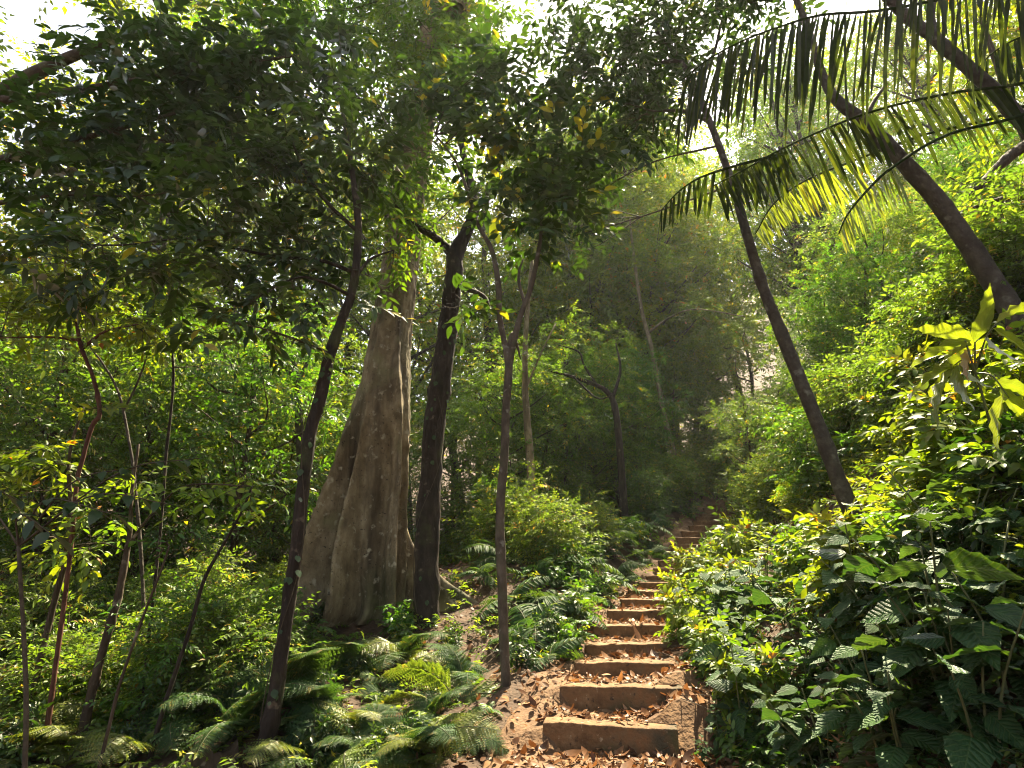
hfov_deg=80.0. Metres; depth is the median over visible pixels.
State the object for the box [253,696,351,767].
fern
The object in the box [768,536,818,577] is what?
shrub
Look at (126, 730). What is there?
shrub
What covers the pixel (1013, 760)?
ground cover
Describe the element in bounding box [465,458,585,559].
shrub
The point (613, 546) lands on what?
fern
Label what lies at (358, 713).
fern
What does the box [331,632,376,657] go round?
shrub
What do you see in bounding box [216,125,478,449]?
forest tree
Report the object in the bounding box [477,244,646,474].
forest tree
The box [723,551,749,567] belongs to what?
shrub
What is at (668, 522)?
shrub
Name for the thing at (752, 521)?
shrub
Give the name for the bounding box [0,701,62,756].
shrub
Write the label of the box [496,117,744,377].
forest tree
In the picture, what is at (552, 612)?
shrub
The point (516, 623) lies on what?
fern
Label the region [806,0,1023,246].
forest tree
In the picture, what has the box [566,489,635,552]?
shrub
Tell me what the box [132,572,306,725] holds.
shrub
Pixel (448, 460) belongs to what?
forest tree
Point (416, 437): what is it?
forest tree
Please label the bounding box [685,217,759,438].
forest tree
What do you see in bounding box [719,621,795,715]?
shrub
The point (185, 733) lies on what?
ground cover
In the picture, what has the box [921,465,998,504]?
shrub
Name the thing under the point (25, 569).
shrub
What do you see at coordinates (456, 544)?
shrub
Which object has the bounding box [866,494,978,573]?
shrub
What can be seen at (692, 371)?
forest tree
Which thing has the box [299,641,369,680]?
fern
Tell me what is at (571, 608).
fern
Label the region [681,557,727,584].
shrub
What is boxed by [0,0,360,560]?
forest tree
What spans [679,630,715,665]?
shrub
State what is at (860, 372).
shrub
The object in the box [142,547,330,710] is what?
shrub
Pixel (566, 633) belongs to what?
shrub
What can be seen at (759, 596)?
shrub
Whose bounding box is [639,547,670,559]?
fern
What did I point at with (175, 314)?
sapling
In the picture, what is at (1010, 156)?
forest tree
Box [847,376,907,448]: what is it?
shrub
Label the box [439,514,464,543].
shrub
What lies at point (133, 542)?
sapling
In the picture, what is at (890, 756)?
shrub
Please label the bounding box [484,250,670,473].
forest tree
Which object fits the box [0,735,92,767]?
fern
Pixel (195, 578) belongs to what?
shrub
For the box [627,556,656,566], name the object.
fern
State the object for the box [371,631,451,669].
fern
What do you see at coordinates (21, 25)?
sky
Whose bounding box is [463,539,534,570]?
fern
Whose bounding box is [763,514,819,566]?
shrub
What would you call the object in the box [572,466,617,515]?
shrub
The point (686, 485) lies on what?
shrub
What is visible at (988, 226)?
shrub
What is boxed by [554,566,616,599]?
shrub
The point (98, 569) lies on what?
shrub
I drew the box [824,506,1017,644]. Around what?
shrub
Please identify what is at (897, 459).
shrub
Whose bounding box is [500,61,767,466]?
forest tree
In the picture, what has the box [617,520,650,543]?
shrub
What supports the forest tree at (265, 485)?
on the ground at (492, 653)
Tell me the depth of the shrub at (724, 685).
5.34 m
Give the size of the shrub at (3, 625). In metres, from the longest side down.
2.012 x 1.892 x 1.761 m
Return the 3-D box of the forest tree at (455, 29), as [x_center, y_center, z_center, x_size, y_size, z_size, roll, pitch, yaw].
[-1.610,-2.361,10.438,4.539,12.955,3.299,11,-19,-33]
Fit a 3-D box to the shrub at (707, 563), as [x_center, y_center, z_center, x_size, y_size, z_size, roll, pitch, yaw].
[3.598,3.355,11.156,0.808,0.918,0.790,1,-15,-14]
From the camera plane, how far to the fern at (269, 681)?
6.17 m
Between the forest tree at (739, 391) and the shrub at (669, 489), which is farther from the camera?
the forest tree at (739, 391)
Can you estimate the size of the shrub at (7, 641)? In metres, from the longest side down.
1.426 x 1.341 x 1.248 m
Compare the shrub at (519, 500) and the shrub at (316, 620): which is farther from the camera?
the shrub at (519, 500)
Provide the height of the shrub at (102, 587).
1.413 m
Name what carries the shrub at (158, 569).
on the ground at (492, 653)
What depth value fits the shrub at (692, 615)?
6.74 m
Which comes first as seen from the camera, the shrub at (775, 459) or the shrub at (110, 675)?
the shrub at (110, 675)
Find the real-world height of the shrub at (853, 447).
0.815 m
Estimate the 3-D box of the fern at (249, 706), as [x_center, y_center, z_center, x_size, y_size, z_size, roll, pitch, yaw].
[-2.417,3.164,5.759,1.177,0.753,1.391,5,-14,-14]
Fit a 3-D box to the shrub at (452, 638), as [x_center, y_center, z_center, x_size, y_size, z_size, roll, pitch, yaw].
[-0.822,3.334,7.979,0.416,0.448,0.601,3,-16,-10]
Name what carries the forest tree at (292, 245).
on the ground at (492, 653)
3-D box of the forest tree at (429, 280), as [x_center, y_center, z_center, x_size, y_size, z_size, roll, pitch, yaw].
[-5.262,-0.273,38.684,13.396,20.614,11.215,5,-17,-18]
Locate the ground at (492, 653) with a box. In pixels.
[0,129,1023,767]
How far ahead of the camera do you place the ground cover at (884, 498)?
6.80 m
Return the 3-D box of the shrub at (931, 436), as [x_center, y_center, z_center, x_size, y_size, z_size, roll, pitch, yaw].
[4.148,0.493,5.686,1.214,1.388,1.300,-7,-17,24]
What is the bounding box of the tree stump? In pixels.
[183,734,243,767]
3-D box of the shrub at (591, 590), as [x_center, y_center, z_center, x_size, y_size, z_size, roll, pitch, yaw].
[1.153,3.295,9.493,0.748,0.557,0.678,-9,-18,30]
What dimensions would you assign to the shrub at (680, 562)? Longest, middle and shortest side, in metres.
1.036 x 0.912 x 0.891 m
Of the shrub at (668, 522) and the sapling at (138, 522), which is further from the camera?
the shrub at (668, 522)
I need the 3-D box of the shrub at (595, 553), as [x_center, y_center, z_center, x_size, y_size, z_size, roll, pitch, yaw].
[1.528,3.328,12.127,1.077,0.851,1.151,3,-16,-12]
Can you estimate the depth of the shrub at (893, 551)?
5.05 m
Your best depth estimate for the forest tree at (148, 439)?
11.68 m
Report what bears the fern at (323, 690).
on the ground at (492, 653)
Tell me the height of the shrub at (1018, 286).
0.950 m
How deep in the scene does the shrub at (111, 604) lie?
10.13 m
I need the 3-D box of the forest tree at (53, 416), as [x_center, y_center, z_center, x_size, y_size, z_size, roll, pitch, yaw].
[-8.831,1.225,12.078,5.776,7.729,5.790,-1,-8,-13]
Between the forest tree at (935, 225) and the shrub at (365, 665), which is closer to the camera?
the shrub at (365, 665)
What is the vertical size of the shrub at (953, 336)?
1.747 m
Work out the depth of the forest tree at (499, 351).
41.84 m
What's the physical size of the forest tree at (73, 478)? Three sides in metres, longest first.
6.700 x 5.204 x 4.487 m
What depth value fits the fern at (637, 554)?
13.38 m
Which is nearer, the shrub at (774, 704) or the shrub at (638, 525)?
the shrub at (774, 704)
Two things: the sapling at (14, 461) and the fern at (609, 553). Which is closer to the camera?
the sapling at (14, 461)
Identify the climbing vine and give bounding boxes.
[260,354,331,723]
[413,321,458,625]
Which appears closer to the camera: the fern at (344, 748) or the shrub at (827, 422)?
the fern at (344, 748)
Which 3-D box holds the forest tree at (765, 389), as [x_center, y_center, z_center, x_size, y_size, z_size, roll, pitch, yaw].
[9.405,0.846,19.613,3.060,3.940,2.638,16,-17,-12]
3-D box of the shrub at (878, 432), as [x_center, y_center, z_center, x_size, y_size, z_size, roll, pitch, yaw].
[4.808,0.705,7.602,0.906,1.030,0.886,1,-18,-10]
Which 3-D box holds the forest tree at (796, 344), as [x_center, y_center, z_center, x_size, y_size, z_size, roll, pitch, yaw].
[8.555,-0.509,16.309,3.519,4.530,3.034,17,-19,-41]
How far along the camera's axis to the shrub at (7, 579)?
9.23 m
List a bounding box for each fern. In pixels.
[0,673,99,746]
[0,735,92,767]
[3,724,78,767]
[28,724,126,767]
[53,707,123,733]
[75,726,180,765]
[125,669,258,756]
[154,650,283,746]
[158,706,206,727]
[180,676,319,759]
[219,646,347,720]
[237,734,324,766]
[243,713,303,740]
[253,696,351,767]
[258,668,322,714]
[259,668,337,702]
[281,683,363,718]
[292,630,342,651]
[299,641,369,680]
[311,704,406,758]
[317,700,406,767]
[318,726,413,767]
[340,710,383,734]
[350,703,406,748]
[355,671,404,702]
[359,636,445,665]
[365,714,461,767]
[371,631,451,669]
[371,712,470,767]
[373,689,425,707]
[375,705,498,767]
[381,658,501,704]
[401,661,451,675]
[401,691,453,713]
[402,683,480,729]
[423,643,490,684]
[433,720,508,757]
[449,563,527,590]
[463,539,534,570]
[464,701,502,723]
[474,576,549,625]
[486,630,540,654]
[496,595,583,654]
[508,600,608,630]
[509,543,571,558]
[516,557,590,586]
[519,589,558,610]
[524,587,607,607]
[526,637,583,676]
[537,556,624,578]
[549,579,570,591]
[556,566,643,596]
[580,529,622,553]
[585,511,635,528]
[593,597,616,608]
[599,568,640,577]
[602,548,629,560]
[602,561,644,576]
[609,507,633,519]
[610,530,641,546]
[611,574,646,586]
[618,547,643,559]
[621,520,674,536]
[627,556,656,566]
[628,500,671,526]
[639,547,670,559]
[641,541,670,556]
[642,542,667,553]
[647,541,664,547]
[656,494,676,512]
[668,508,686,514]
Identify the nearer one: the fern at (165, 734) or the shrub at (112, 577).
the fern at (165, 734)
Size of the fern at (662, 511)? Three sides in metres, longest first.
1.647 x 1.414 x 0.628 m
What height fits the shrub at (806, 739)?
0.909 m
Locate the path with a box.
[487,492,747,767]
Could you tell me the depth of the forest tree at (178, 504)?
18.93 m
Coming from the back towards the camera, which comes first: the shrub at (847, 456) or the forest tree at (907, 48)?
the forest tree at (907, 48)
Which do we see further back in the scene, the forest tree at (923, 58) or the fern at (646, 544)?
the forest tree at (923, 58)
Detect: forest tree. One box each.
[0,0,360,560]
[0,0,383,272]
[0,6,90,372]
[0,20,227,446]
[0,33,457,767]
[0,254,215,586]
[0,301,215,568]
[0,307,280,597]
[0,320,224,591]
[0,320,268,590]
[0,338,120,553]
[0,344,41,501]
[0,404,128,576]
[2,166,190,506]
[3,180,249,449]
[49,400,225,584]
[70,179,247,517]
[78,285,360,605]
[84,380,268,575]
[95,387,287,571]
[99,182,380,551]
[117,83,392,557]
[159,371,303,560]
[164,305,360,572]
[190,329,410,572]
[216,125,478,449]
[230,395,346,580]
[234,414,322,573]
[242,289,352,533]
[277,90,556,543]
[290,396,449,565]
[303,0,540,630]
[309,135,545,521]
[330,230,497,463]
[352,111,621,504]
[407,368,524,538]
[407,385,509,567]
[420,248,517,489]
[421,330,608,529]
[427,52,721,472]
[460,103,694,400]
[461,391,585,515]
[465,110,742,403]
[465,349,625,517]
[471,267,551,459]
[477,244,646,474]
[482,202,694,441]
[483,168,716,510]
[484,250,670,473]
[486,374,607,503]
[488,308,655,517]
[490,65,800,467]
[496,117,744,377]
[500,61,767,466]
[502,137,741,405]
[504,0,868,532]
[522,260,588,497]
[525,121,769,433]
[534,176,746,478]
[541,238,732,451]
[542,184,752,484]
[546,342,665,506]
[550,320,645,522]
[552,343,664,480]
[557,338,697,504]
[570,193,699,413]
[586,179,744,456]
[588,353,681,475]
[592,95,798,450]
[628,338,727,463]
[637,240,754,453]
[649,127,808,401]
[654,191,783,446]
[657,36,917,354]
[666,281,738,445]
[672,0,1023,356]
[675,381,744,462]
[677,310,814,471]
[681,104,888,357]
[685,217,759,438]
[698,389,797,513]
[704,7,924,342]
[705,395,785,502]
[714,20,942,359]
[717,59,931,300]
[722,378,822,473]
[743,269,892,469]
[759,361,830,441]
[763,291,885,391]
[770,350,830,412]
[783,190,947,354]
[788,218,926,393]
[788,299,879,372]
[802,0,1023,135]
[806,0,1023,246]
[821,0,1023,223]
[865,141,1020,312]
[872,250,939,313]
[875,254,911,311]
[886,113,1023,291]
[890,0,1023,164]
[893,204,991,267]
[903,173,1018,284]
[911,119,1023,246]
[920,0,1023,211]
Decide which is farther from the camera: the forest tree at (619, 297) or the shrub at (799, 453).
the forest tree at (619, 297)
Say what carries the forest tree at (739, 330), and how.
on the ground at (492, 653)
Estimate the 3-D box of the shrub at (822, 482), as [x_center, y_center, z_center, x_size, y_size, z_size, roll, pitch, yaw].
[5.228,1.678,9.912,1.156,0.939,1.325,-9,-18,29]
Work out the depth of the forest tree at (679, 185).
42.45 m
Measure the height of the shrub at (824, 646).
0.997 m
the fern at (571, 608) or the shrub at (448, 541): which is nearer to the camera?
the fern at (571, 608)
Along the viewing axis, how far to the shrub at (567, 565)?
10.31 m
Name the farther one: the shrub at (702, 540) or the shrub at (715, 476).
the shrub at (715, 476)
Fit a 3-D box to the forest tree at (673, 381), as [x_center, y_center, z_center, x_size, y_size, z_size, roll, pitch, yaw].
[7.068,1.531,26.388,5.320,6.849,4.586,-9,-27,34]
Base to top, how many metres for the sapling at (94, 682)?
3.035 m
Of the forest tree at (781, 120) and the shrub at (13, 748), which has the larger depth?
the forest tree at (781, 120)
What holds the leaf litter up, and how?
on the ground at (492, 653)
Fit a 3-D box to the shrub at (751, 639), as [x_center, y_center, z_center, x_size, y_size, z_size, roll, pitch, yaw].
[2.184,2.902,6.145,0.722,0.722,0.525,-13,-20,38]
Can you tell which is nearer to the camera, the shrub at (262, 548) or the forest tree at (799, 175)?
the shrub at (262, 548)
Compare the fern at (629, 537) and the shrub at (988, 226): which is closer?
the shrub at (988, 226)
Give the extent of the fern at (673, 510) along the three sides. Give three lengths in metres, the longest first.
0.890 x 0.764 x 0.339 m
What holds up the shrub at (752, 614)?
on the ground at (492, 653)
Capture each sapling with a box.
[0,240,197,752]
[0,407,102,724]
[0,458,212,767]
[23,271,211,663]
[33,444,258,739]
[92,529,207,767]
[93,228,258,722]
[147,475,296,761]
[374,4,638,686]
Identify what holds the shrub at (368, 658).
on the ground at (492, 653)
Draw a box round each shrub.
[0,544,74,589]
[0,547,51,604]
[0,548,129,664]
[0,557,51,636]
[0,558,77,645]
[0,578,53,675]
[0,591,141,733]
[0,597,55,672]
[0,699,64,767]
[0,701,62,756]
[27,600,141,700]
[63,630,144,716]
[66,690,143,732]
[68,573,129,631]
[69,546,129,601]
[70,548,152,612]
[76,569,250,739]
[82,547,236,638]
[88,596,134,644]
[89,557,275,728]
[92,589,140,630]
[102,559,172,633]
[103,720,154,767]
[114,524,271,635]
[132,555,186,592]
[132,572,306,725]
[137,582,246,665]
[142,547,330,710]
[154,559,238,631]
[208,573,280,629]
[210,543,288,582]
[230,545,285,602]
[251,554,287,601]
[289,634,331,665]
[289,704,357,764]
[290,619,336,652]
[290,668,342,712]
[306,600,325,632]
[309,605,323,627]
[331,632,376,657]
[336,655,378,678]
[337,638,377,683]
[355,721,402,758]
[376,599,437,639]
[387,621,424,645]
[388,712,422,738]
[433,621,464,649]
[438,529,464,566]
[439,504,480,565]
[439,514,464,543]
[441,531,466,564]
[442,465,551,563]
[448,470,559,561]
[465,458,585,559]
[468,514,493,551]
[492,468,619,568]
[492,627,548,672]
[518,559,572,588]
[519,466,591,526]
[526,538,593,581]
[532,603,572,642]
[542,579,604,626]
[542,615,599,656]
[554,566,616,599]
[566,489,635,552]
[570,533,612,563]
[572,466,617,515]
[572,578,608,604]
[575,463,629,513]
[585,568,620,603]
[614,514,658,543]
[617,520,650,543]
[618,462,682,520]
[625,452,691,508]
[642,441,719,508]
[645,430,720,499]
[648,572,713,648]
[653,559,702,612]
[655,516,675,530]
[657,536,712,586]
[661,426,730,490]
[672,564,739,622]
[676,501,703,519]
[677,595,733,656]
[679,608,736,687]
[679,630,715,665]
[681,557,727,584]
[684,573,713,594]
[686,417,747,459]
[686,585,744,643]
[688,637,757,670]
[689,539,711,552]
[690,460,732,499]
[691,620,767,744]
[692,542,723,568]
[692,734,712,767]
[695,659,760,678]
[697,548,746,597]
[698,529,723,543]
[698,640,770,735]
[704,532,720,551]
[704,704,734,759]
[705,506,766,565]
[705,566,750,610]
[705,575,773,623]
[706,434,743,495]
[706,705,722,740]
[710,471,738,498]
[713,681,768,745]
[714,596,769,650]
[715,710,798,767]
[717,452,745,496]
[718,510,738,532]
[718,660,798,743]
[719,465,745,493]
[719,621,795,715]
[722,465,766,507]
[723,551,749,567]
[725,468,775,530]
[726,475,746,497]
[726,541,789,607]
[729,504,745,524]
[734,565,822,651]
[735,468,785,525]
[736,429,806,521]
[736,504,775,554]
[736,511,757,533]
[738,400,854,509]
[751,681,851,767]
[755,706,814,767]
[756,412,802,455]
[758,684,845,767]
[759,447,796,473]
[759,600,830,708]
[762,521,819,585]
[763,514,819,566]
[764,658,800,705]
[767,471,817,521]
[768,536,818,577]
[782,448,817,485]
[782,482,892,613]
[786,359,867,465]
[787,324,893,435]
[791,552,911,646]
[794,457,846,505]
[798,354,845,439]
[798,563,843,634]
[801,421,859,483]
[803,525,835,567]
[809,501,880,656]
[809,663,951,767]
[810,611,885,735]
[814,644,927,767]
[816,284,939,415]
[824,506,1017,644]
[835,418,886,471]
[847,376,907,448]
[847,599,911,664]
[851,499,941,592]
[851,584,980,710]
[852,422,1023,580]
[853,300,930,409]
[854,510,1023,731]
[855,199,1011,389]
[858,404,919,475]
[860,572,980,757]
[864,348,904,397]
[865,513,922,563]
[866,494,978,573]
[869,316,972,432]
[874,430,955,511]
[877,540,967,625]
[878,343,929,384]
[880,489,1023,608]
[881,350,1022,502]
[881,602,938,707]
[885,266,1000,342]
[887,563,1023,726]
[896,298,997,375]
[901,145,1023,314]
[902,284,1023,490]
[908,216,1023,338]
[911,596,1023,767]
[912,422,999,482]
[913,483,1023,558]
[919,249,960,282]
[920,403,1023,547]
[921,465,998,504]
[921,483,1020,588]
[926,308,1023,443]
[938,403,1023,531]
[941,517,1023,632]
[959,512,1023,615]
[960,314,1023,382]
[970,277,1023,329]
[979,326,1011,364]
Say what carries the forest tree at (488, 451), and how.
on the ground at (492, 653)
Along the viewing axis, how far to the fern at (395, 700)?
6.09 m
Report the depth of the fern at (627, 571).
11.64 m
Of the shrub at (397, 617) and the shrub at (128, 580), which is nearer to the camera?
the shrub at (397, 617)
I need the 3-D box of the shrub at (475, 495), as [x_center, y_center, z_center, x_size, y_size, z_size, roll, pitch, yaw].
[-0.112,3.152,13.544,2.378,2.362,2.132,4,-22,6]
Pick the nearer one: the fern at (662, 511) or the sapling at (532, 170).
the sapling at (532, 170)
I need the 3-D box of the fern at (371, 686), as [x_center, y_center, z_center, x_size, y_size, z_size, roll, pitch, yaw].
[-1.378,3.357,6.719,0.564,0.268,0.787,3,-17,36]
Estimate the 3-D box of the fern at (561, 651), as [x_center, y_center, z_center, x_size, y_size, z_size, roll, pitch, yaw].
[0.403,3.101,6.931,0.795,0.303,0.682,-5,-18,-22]
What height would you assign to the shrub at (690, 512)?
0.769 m
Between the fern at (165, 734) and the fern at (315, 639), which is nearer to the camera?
the fern at (165, 734)
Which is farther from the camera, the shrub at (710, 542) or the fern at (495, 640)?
the shrub at (710, 542)
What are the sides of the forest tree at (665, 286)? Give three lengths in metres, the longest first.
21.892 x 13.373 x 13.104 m
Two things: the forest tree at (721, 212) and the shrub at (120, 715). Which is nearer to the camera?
the shrub at (120, 715)
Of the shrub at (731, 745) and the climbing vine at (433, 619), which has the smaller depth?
the shrub at (731, 745)
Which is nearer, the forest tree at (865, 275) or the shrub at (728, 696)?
the shrub at (728, 696)
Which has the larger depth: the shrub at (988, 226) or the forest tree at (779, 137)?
the forest tree at (779, 137)
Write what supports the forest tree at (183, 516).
on the ground at (492, 653)
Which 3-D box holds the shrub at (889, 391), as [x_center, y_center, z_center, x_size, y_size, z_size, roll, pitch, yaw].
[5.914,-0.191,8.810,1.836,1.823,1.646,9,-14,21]
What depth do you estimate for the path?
5.73 m
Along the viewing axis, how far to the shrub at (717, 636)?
6.17 m
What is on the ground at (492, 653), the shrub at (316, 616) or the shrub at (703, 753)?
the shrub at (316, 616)
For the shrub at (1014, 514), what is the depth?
4.34 m
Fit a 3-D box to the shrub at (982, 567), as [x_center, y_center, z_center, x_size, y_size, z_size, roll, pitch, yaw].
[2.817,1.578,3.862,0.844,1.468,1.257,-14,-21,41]
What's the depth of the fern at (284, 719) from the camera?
5.56 m
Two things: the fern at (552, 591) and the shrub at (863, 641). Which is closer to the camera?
the shrub at (863, 641)
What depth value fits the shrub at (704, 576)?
7.72 m
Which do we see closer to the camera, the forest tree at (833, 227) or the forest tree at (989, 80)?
the forest tree at (989, 80)
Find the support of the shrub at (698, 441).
on the ground at (492, 653)
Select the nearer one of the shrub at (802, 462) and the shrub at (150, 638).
the shrub at (150, 638)
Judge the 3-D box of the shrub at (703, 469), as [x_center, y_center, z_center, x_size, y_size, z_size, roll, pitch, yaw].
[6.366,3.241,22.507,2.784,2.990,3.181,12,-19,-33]
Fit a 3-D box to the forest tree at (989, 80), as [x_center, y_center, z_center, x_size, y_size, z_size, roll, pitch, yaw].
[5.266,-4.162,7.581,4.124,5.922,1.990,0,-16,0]
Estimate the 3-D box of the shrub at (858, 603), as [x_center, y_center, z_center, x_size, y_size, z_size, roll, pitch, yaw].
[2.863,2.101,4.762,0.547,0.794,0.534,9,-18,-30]
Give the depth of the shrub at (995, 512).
4.36 m
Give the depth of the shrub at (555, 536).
10.78 m
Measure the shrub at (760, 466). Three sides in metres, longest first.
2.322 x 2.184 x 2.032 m
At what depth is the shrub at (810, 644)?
5.47 m
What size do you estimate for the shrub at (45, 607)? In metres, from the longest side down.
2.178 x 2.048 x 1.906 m
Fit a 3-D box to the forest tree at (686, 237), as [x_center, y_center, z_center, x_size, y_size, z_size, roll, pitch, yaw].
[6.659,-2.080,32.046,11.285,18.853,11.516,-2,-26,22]
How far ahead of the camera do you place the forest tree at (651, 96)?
8.73 m
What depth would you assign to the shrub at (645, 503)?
16.61 m
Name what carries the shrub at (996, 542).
on the ground at (492, 653)
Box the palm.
[659,0,1023,252]
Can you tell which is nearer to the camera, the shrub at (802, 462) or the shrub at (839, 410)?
the shrub at (839, 410)
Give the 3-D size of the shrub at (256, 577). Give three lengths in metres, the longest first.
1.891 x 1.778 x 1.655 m
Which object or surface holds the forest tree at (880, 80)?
on the ground at (492, 653)
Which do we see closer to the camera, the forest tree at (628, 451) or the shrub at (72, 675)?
the shrub at (72, 675)
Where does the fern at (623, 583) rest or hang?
on the ground at (492, 653)
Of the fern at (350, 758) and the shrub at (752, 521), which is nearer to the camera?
the fern at (350, 758)
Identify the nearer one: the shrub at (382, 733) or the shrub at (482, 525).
the shrub at (382, 733)
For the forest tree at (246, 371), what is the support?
on the ground at (492, 653)
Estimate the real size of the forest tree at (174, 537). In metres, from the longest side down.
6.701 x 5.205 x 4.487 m
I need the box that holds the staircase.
[543,500,738,758]
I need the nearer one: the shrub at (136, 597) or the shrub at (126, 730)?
the shrub at (126, 730)
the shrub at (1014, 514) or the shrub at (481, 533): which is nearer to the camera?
the shrub at (1014, 514)
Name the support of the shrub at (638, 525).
on the ground at (492, 653)
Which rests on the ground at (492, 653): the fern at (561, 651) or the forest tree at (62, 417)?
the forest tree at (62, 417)
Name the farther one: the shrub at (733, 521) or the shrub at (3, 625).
the shrub at (733, 521)
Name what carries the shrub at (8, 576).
on the ground at (492, 653)
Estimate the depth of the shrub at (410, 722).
5.49 m
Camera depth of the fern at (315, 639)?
7.94 m
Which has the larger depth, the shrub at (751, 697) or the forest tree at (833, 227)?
the forest tree at (833, 227)
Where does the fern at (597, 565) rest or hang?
on the ground at (492, 653)
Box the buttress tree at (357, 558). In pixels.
[189,0,517,628]
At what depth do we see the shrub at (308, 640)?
7.76 m
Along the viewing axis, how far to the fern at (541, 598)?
8.85 m
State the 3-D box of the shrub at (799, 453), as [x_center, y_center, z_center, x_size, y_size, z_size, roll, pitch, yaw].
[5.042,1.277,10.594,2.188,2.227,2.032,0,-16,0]
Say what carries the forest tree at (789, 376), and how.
on the ground at (492, 653)
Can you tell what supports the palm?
on the ground at (492, 653)
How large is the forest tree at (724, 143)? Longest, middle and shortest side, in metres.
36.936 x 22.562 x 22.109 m
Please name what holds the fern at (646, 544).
on the ground at (492, 653)
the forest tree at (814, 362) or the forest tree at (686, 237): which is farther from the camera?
the forest tree at (686, 237)
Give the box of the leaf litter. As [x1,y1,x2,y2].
[6,440,1021,767]
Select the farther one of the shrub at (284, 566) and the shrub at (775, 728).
the shrub at (284, 566)
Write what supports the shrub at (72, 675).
on the ground at (492, 653)
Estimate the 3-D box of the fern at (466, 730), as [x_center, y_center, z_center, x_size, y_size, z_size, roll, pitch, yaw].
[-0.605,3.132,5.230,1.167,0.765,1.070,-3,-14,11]
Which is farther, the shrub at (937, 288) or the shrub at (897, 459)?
the shrub at (937, 288)
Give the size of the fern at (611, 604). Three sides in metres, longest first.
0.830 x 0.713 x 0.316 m
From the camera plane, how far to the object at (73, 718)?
6.00 m
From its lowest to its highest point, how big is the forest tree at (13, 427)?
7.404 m
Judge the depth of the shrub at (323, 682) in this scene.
6.10 m
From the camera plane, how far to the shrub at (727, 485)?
23.54 m
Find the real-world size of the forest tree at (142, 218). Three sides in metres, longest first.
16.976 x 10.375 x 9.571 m
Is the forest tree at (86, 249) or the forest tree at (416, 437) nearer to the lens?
the forest tree at (416, 437)
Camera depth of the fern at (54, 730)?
5.47 m
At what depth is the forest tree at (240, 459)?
18.67 m
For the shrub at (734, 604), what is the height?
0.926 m
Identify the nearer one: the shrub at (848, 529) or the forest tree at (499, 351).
the shrub at (848, 529)
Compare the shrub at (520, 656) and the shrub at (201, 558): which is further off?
the shrub at (201, 558)
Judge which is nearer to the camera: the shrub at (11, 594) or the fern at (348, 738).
the fern at (348, 738)
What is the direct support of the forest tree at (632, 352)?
on the ground at (492, 653)
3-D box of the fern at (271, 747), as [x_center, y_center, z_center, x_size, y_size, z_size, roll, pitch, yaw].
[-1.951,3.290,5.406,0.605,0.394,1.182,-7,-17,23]
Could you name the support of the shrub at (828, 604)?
on the ground at (492, 653)
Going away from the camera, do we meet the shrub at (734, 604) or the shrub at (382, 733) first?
the shrub at (382, 733)
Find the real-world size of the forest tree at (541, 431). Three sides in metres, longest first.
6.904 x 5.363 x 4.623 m
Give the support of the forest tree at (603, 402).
on the ground at (492, 653)
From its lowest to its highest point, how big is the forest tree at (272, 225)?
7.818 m
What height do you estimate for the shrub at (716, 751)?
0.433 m
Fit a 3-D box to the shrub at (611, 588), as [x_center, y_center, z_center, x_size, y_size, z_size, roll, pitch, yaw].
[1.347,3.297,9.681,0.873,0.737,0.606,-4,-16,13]
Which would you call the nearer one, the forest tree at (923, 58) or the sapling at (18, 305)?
the sapling at (18, 305)
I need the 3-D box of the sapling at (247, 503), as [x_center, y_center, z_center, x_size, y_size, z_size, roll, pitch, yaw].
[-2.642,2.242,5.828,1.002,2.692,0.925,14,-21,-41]
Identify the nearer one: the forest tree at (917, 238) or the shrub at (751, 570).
the shrub at (751, 570)
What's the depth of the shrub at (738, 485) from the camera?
18.64 m
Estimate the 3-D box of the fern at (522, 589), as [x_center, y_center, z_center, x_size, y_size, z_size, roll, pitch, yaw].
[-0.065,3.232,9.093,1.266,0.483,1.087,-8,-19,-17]
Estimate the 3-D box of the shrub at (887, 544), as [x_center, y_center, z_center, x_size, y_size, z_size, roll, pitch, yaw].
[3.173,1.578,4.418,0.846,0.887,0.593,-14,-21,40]
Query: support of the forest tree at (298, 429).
on the ground at (492, 653)
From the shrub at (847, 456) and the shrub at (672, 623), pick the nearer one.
the shrub at (672, 623)
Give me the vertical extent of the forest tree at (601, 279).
25.166 m
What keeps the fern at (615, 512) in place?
on the ground at (492, 653)
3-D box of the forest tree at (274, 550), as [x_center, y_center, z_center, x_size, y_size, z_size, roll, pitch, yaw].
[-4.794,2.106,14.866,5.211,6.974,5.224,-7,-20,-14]
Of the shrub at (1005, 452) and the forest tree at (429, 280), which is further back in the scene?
the forest tree at (429, 280)
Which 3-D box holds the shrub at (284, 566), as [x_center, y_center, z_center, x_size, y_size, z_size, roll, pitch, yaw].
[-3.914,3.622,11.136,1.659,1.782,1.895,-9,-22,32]
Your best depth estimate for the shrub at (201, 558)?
9.04 m
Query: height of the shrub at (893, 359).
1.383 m
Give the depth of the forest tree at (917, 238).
22.39 m
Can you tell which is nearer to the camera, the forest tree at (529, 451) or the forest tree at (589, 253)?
the forest tree at (529, 451)
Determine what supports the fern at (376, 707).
on the ground at (492, 653)
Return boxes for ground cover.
[0,495,703,767]
[644,319,1023,665]
[678,510,1023,767]
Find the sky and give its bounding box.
[0,0,1023,403]
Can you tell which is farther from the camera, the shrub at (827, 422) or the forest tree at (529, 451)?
the forest tree at (529, 451)
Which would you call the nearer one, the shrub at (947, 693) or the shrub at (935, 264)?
the shrub at (947, 693)
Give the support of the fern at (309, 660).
on the ground at (492, 653)
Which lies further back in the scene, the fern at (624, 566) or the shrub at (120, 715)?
the fern at (624, 566)

